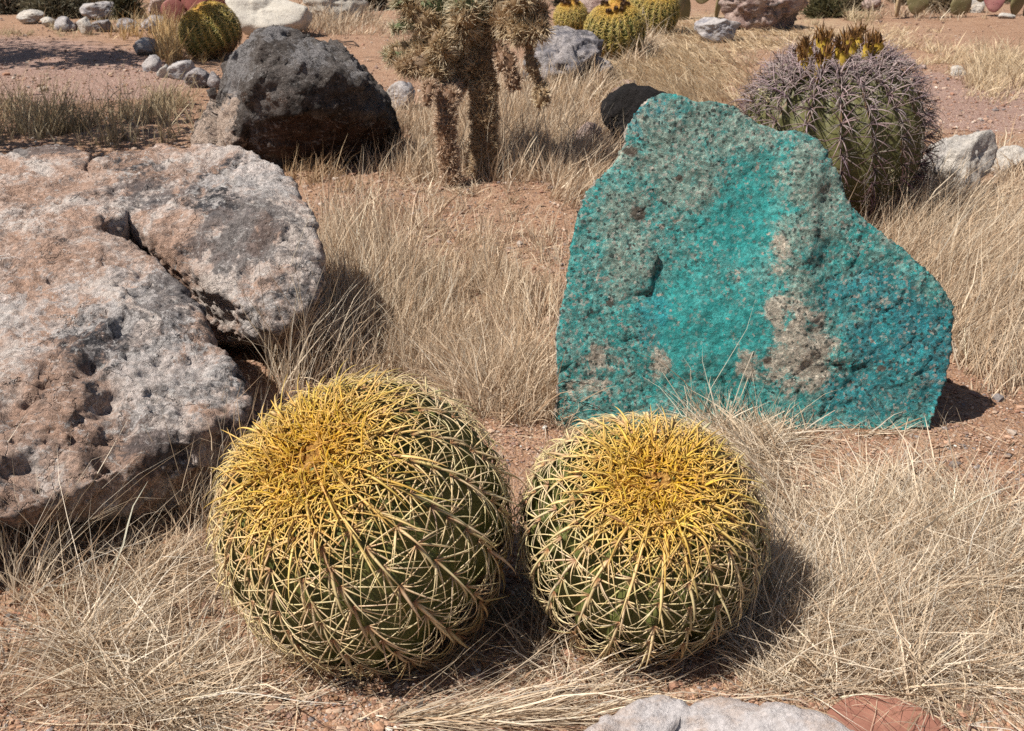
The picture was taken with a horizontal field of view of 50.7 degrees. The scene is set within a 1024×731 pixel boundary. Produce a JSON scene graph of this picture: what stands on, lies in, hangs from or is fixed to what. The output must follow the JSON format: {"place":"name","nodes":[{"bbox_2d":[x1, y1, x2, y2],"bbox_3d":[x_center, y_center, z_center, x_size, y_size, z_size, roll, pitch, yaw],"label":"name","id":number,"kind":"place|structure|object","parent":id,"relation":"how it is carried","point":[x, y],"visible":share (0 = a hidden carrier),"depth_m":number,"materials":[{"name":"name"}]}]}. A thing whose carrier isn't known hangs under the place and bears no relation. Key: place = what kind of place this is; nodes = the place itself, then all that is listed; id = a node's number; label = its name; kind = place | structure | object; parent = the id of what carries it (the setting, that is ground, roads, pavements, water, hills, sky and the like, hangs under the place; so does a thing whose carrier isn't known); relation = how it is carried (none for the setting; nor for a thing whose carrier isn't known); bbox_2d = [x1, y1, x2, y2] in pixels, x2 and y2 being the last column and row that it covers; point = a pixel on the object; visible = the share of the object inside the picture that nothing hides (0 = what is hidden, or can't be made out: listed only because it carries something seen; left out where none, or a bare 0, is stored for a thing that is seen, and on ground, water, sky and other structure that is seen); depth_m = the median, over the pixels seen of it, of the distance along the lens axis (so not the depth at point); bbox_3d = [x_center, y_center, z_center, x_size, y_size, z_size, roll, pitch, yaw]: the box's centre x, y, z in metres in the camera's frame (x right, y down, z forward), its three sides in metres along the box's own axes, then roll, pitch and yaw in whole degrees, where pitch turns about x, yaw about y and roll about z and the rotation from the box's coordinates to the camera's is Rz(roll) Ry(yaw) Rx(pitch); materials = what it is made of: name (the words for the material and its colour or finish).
{"place":"outdoors","nodes":[
{"label":"outdoors","id":0,"kind":"place"},
{"bbox_2d":[0,0,1023,730],"bbox_3d":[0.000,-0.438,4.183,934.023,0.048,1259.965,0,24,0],"label":"ground","id":1,"kind":"structure","parent":0,"point":[44,48],"depth_m":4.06,"materials":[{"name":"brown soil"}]},
{"bbox_2d":[0,0,23,14],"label":"shrub","id":2,"kind":"object","parent":1,"relation":"on","point":[10,7],"visible":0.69,"depth_m":11.85,"materials":[{"name":"green plant"}]},
{"bbox_2d":[16,9,44,23],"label":"stone","id":3,"kind":"object","parent":1,"relation":"on","point":[31,16],"visible":0.96,"depth_m":11.03,"materials":[{"name":"white stone"}]},
{"bbox_2d":[40,17,55,26],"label":"stone","id":4,"kind":"object","parent":1,"relation":"on","point":[45,20],"visible":0.84,"depth_m":10.79,"materials":[{"name":"white stone"}]},
{"bbox_2d":[15,0,90,18],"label":"shrub","id":5,"kind":"object","parent":1,"relation":"on","point":[59,8],"visible":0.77,"depth_m":11.49,"materials":[{"name":"green plant"}]},
{"bbox_2d":[54,16,75,30],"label":"stone","id":6,"kind":"object","parent":1,"relation":"on","point":[60,21],"visible":0.84,"depth_m":10.44,"materials":[{"name":"grey stone"}]},
{"bbox_2d":[76,17,92,34],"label":"stone","id":7,"kind":"object","parent":1,"relation":"on","point":[84,24],"visible":0.98,"depth_m":10.22,"materials":[{"name":"white stone"}]},
{"bbox_2d":[71,0,108,2],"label":"shrub","id":8,"kind":"object","parent":1,"relation":"on","point":[94,1],"visible":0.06,"depth_m":12.44,"materials":[{"name":"green plant"}]},
{"bbox_2d":[79,1,118,19],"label":"stone","id":9,"kind":"object","parent":1,"relation":"on","point":[101,8],"visible":0.84,"depth_m":11.31,"materials":[{"name":"grey stone"}]},
{"bbox_2d":[92,19,112,31],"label":"stone","id":10,"kind":"object","parent":1,"relation":"on","point":[105,24],"visible":0.95,"depth_m":10.40,"materials":[{"name":"white stone"}]},
{"bbox_2d":[88,0,150,19],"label":"shrub","id":11,"kind":"object","parent":1,"relation":"on","point":[120,8],"visible":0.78,"depth_m":11.38,"materials":[{"name":"green plant"}]},
{"bbox_2d":[116,18,138,31],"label":"stone","id":12,"kind":"object","parent":1,"relation":"on","point":[124,22],"visible":0.56,"depth_m":10.48,"materials":[{"name":"grey stone"}]},
{"bbox_2d":[133,37,158,54],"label":"stone","id":13,"kind":"object","parent":1,"relation":"on","point":[142,46],"visible":0.77,"depth_m":8.89,"materials":[{"name":"grey stone"}]},
{"bbox_2d":[142,55,161,71],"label":"stone","id":14,"kind":"object","parent":1,"relation":"on","point":[153,63],"visible":0.78,"depth_m":8.08,"materials":[{"name":"white stone"}]},
{"bbox_2d":[141,15,167,32],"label":"stone","id":15,"kind":"object","parent":1,"relation":"on","point":[146,22],"visible":0.39,"depth_m":10.35,"materials":[{"name":"grey stone"}]},
{"bbox_2d":[148,0,165,15],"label":"boulder","id":16,"kind":"object","parent":1,"relation":"on","point":[159,3],"visible":0.35,"depth_m":11.38,"materials":[{"name":"stone"}]},
{"bbox_2d":[0,143,325,527],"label":"boulder","id":17,"kind":"object","parent":1,"relation":"on","point":[119,286],"visible":0.92,"depth_m":2.77,"materials":[{"name":"stone"}]},
{"bbox_2d":[156,64,170,77],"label":"stone","id":18,"kind":"object","parent":1,"relation":"on","point":[161,72],"visible":0.76,"depth_m":7.89,"materials":[{"name":"white stone"}]},
{"bbox_2d":[167,60,195,79],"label":"stone","id":19,"kind":"object","parent":1,"relation":"on","point":[177,69],"visible":0.71,"depth_m":7.83,"materials":[{"name":"white stone"}]},
{"bbox_2d":[161,0,225,22],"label":"rock","id":20,"kind":"object","parent":1,"relation":"on","point":[179,4],"visible":0.3,"depth_m":10.29,"materials":[{"name":"stone"}]},
{"bbox_2d":[184,67,209,87],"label":"stone","id":21,"kind":"object","parent":1,"relation":"on","point":[202,76],"visible":0.81,"depth_m":7.51,"materials":[{"name":"grey stone"}]},
{"bbox_2d":[177,0,242,59],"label":"golden barrel cactus","id":22,"kind":"object","parent":1,"relation":"on","point":[216,29],"visible":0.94,"depth_m":8.65,"materials":[{"name":"plant"}]},
{"bbox_2d":[206,87,217,99],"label":"stone","id":23,"kind":"object","parent":1,"relation":"on","point":[211,93],"visible":0.83,"depth_m":7.12,"materials":[{"name":"grey stone"}]},
{"bbox_2d":[207,71,220,89],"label":"stone","id":24,"kind":"object","parent":1,"relation":"on","point":[214,79],"visible":0.73,"depth_m":7.48,"materials":[{"name":"white stone"}]},
{"bbox_2d":[225,0,312,35],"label":"boulder","id":25,"kind":"object","parent":1,"relation":"on","point":[252,15],"visible":0.83,"depth_m":9.97,"materials":[{"name":"beige stone"}]},
{"bbox_2d":[190,24,400,167],"bbox_3d":[-1.135,-1.366,5.563,1.119,0.782,1.020,0,24,0],"label":"boulder","id":26,"kind":"object","parent":1,"relation":"on","point":[284,92],"visible":0.82,"depth_m":5.23,"materials":[{"name":"grey stone"}]},
{"bbox_2d":[303,0,367,22],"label":"boulder","id":27,"kind":"object","parent":1,"relation":"on","point":[355,5],"visible":0.49,"depth_m":11.04,"materials":[{"name":"beige stone"}]},
{"bbox_2d":[336,39,358,46],"bbox_3d":[-1.447,-2.856,9.550,0.105,0.025,0.485,-11,26,-24],"label":"twig","id":28,"kind":"object","parent":1,"relation":"on","point":[348,43],"visible":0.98,"depth_m":9.50,"materials":[{"name":"brown wood"}]},
{"bbox_2d":[201,359,524,684],"bbox_3d":[-0.272,0.272,2.012,0.597,0.586,0.620,0,24,0],"label":"golden barrel cactus","id":29,"kind":"object","parent":1,"relation":"on","point":[362,520],"visible":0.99,"depth_m":1.84,"materials":[{"name":"plant"}]},
{"bbox_2d":[365,0,390,9],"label":"shrub","id":30,"kind":"object","parent":1,"relation":"on","point":[381,3],"visible":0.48,"depth_m":12.18,"materials":[{"name":"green plant"}]},
{"bbox_2d":[387,81,415,108],"bbox_3d":[-0.702,-1.708,6.844,0.215,0.196,0.158,10,26,22],"label":"stone","id":31,"kind":"object","parent":1,"relation":"on","point":[404,87],"visible":0.64,"depth_m":6.76,"materials":[{"name":"white stone"}]},
{"bbox_2d":[378,0,557,186],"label":"cholla cactus","id":32,"kind":"object","parent":1,"relation":"on","point":[457,49],"visible":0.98,"depth_m":5.01,"materials":[{"name":"beige plant"}]},
{"bbox_2d":[0,0,1023,730],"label":"dry grass","id":33,"kind":"structure","parent":1,"relation":"on","point":[840,626],"depth_m":2.47,"materials":[{"name":"beige plant"}]},
{"bbox_2d":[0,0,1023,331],"bbox_3d":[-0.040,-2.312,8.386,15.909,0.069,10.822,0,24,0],"label":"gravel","id":34,"kind":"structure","parent":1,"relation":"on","point":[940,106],"depth_m":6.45,"materials":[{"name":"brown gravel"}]},
{"bbox_2d":[548,0,559,6],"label":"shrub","id":35,"kind":"object","parent":1,"relation":"on","point":[555,3],"visible":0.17,"depth_m":12.54,"materials":[{"name":"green plant"}]},
{"bbox_2d":[522,25,613,82],"bbox_3d":[0.424,-2.398,8.256,0.709,0.474,2.199,0,24,0],"label":"boulder","id":36,"kind":"object","parent":1,"relation":"on","point":[568,42],"visible":0.48,"depth_m":7.44,"materials":[{"name":"grey stone"}]},
{"bbox_2d":[552,0,588,29],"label":"golden barrel cactus","id":37,"kind":"object","parent":1,"relation":"on","point":[572,13],"visible":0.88,"depth_m":10.18,"materials":[{"name":"plant"}]},
{"bbox_2d":[571,122,601,145],"bbox_3d":[0.395,-1.213,5.755,0.166,0.172,0.126,8,25,17],"label":"stone","id":38,"kind":"object","parent":1,"relation":"on","point":[591,127],"visible":0.25,"depth_m":5.71,"materials":[{"name":"grey stone"}]},
{"bbox_2d":[579,0,607,14],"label":"boulder","id":39,"kind":"object","parent":1,"relation":"on","point":[590,4],"visible":0.19,"depth_m":11.67,"materials":[{"name":"stone"}]},
{"bbox_2d":[583,0,647,59],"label":"golden barrel cactus","id":40,"kind":"object","parent":1,"relation":"on","point":[606,19],"visible":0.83,"depth_m":8.60,"materials":[{"name":"plant"}]},
{"bbox_2d":[600,82,665,149],"bbox_3d":[0.670,-1.305,5.742,0.406,0.399,0.284,0,24,0],"label":"boulder","id":41,"kind":"object","parent":1,"relation":"on","point":[623,98],"visible":0.44,"depth_m":5.66,"materials":[{"name":"black stone"}]},
{"bbox_2d":[510,405,772,673],"bbox_3d":[0.241,0.310,2.030,0.490,0.482,0.505,0,24,0],"label":"golden barrel cactus","id":42,"kind":"object","parent":1,"relation":"on","point":[643,533],"visible":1,"depth_m":1.88,"materials":[{"name":"plant"}]},
{"bbox_2d":[629,0,680,34],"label":"golden barrel cactus","id":43,"kind":"object","parent":1,"relation":"on","point":[658,11],"visible":0.66,"depth_m":10.01,"materials":[{"name":"plant"}]},
{"bbox_2d":[678,0,720,19],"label":"prickly pear","id":44,"kind":"object","parent":1,"relation":"on","point":[686,8],"visible":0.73,"depth_m":11.35,"materials":[{"name":"green plant"}]},
{"bbox_2d":[694,17,740,42],"bbox_3d":[1.853,-3.045,9.816,0.418,0.227,0.293,0,24,0],"label":"stone","id":45,"kind":"object","parent":1,"relation":"on","point":[714,28],"visible":0.95,"depth_m":9.71,"materials":[{"name":"white stone"}]},
{"bbox_2d":[584,694,853,730],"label":"stone","id":46,"kind":"object","parent":1,"relation":"on","point":[658,712],"visible":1,"depth_m":1.60,"materials":[{"name":"grey stone"}]},
{"bbox_2d":[553,93,954,429],"bbox_3d":[0.619,-0.301,2.957,1.021,0.896,0.684,0,24,0],"label":"boulder","id":47,"kind":"object","parent":1,"relation":"on","point":[703,229],"visible":0.88,"depth_m":2.76,"materials":[{"name":"turquoise stone"}]},
{"bbox_2d":[718,0,807,30],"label":"boulder","id":48,"kind":"object","parent":1,"relation":"on","point":[760,14],"visible":0.89,"depth_m":10.49,"materials":[{"name":"stone"}]},
{"bbox_2d":[798,0,848,18],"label":"shrub","id":49,"kind":"object","parent":1,"relation":"on","point":[828,7],"visible":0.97,"depth_m":11.48,"materials":[{"name":"green plant"}]},
{"bbox_2d":[728,20,947,224],"bbox_3d":[1.306,-0.958,4.413,0.912,0.885,0.909,0,24,0],"label":"hooked barrel cactus","id":50,"kind":"object","parent":1,"relation":"on","point":[852,103],"visible":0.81,"depth_m":4.15,"materials":[{"name":"green plant"}]},
{"bbox_2d":[838,0,879,11],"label":"shrub","id":51,"kind":"object","parent":1,"relation":"on","point":[856,3],"visible":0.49,"depth_m":12.16,"materials":[{"name":"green plant"}]},
{"bbox_2d":[860,0,880,10],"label":"stone","id":52,"kind":"object","parent":1,"relation":"on","point":[876,3],"visible":0.77,"depth_m":12.07,"materials":[{"name":"stone"}]},
{"bbox_2d":[827,694,948,730],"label":"rock","id":53,"kind":"object","parent":1,"relation":"on","point":[930,723],"visible":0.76,"depth_m":1.81,"materials":[{"name":"stone"}]},
{"bbox_2d":[886,0,906,4],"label":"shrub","id":54,"kind":"object","parent":1,"relation":"on","point":[903,2],"visible":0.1,"depth_m":12.85,"materials":[{"name":"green plant"}]},
{"bbox_2d":[895,0,928,16],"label":"prickly pear","id":55,"kind":"object","parent":1,"relation":"on","point":[916,6],"visible":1,"depth_m":11.40,"materials":[{"name":"plant"}]},
{"bbox_2d":[926,0,973,13],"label":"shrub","id":56,"kind":"object","parent":1,"relation":"on","point":[943,3],"visible":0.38,"depth_m":11.94,"materials":[{"name":"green plant"}]},
{"bbox_2d":[919,130,997,198],"bbox_3d":[1.974,-0.869,4.792,0.264,0.369,0.269,-19,30,-37],"label":"boulder","id":57,"kind":"object","parent":1,"relation":"on","point":[978,144],"visible":0.66,"depth_m":4.69,"materials":[{"name":"white stone"}]},
{"bbox_2d":[950,65,969,75],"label":"stone","id":58,"kind":"object","parent":1,"relation":"on","point":[956,70],"visible":0.53,"depth_m":7.96,"materials":[{"name":"white stone"}]},
{"bbox_2d":[970,0,984,12],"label":"stone","id":59,"kind":"object","parent":1,"relation":"on","point":[976,6],"visible":0.72,"depth_m":11.89,"materials":[{"name":"white stone"}]},
{"bbox_2d":[950,0,1023,15],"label":"prickly pear","id":60,"kind":"object","parent":1,"relation":"on","point":[964,6],"visible":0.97,"depth_m":11.47,"materials":[{"name":"green plant"}]},
{"bbox_2d":[990,145,1023,176],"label":"stone","id":61,"kind":"object","parent":1,"relation":"on","point":[1017,150],"visible":0.47,"depth_m":5.25,"materials":[{"name":"white stone"}]},
{"bbox_2d":[998,13,1015,18],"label":"stone","id":62,"kind":"object","parent":1,"relation":"on","point":[1006,15],"visible":0.96,"depth_m":11.34,"materials":[{"name":"white stone"}]}
]}

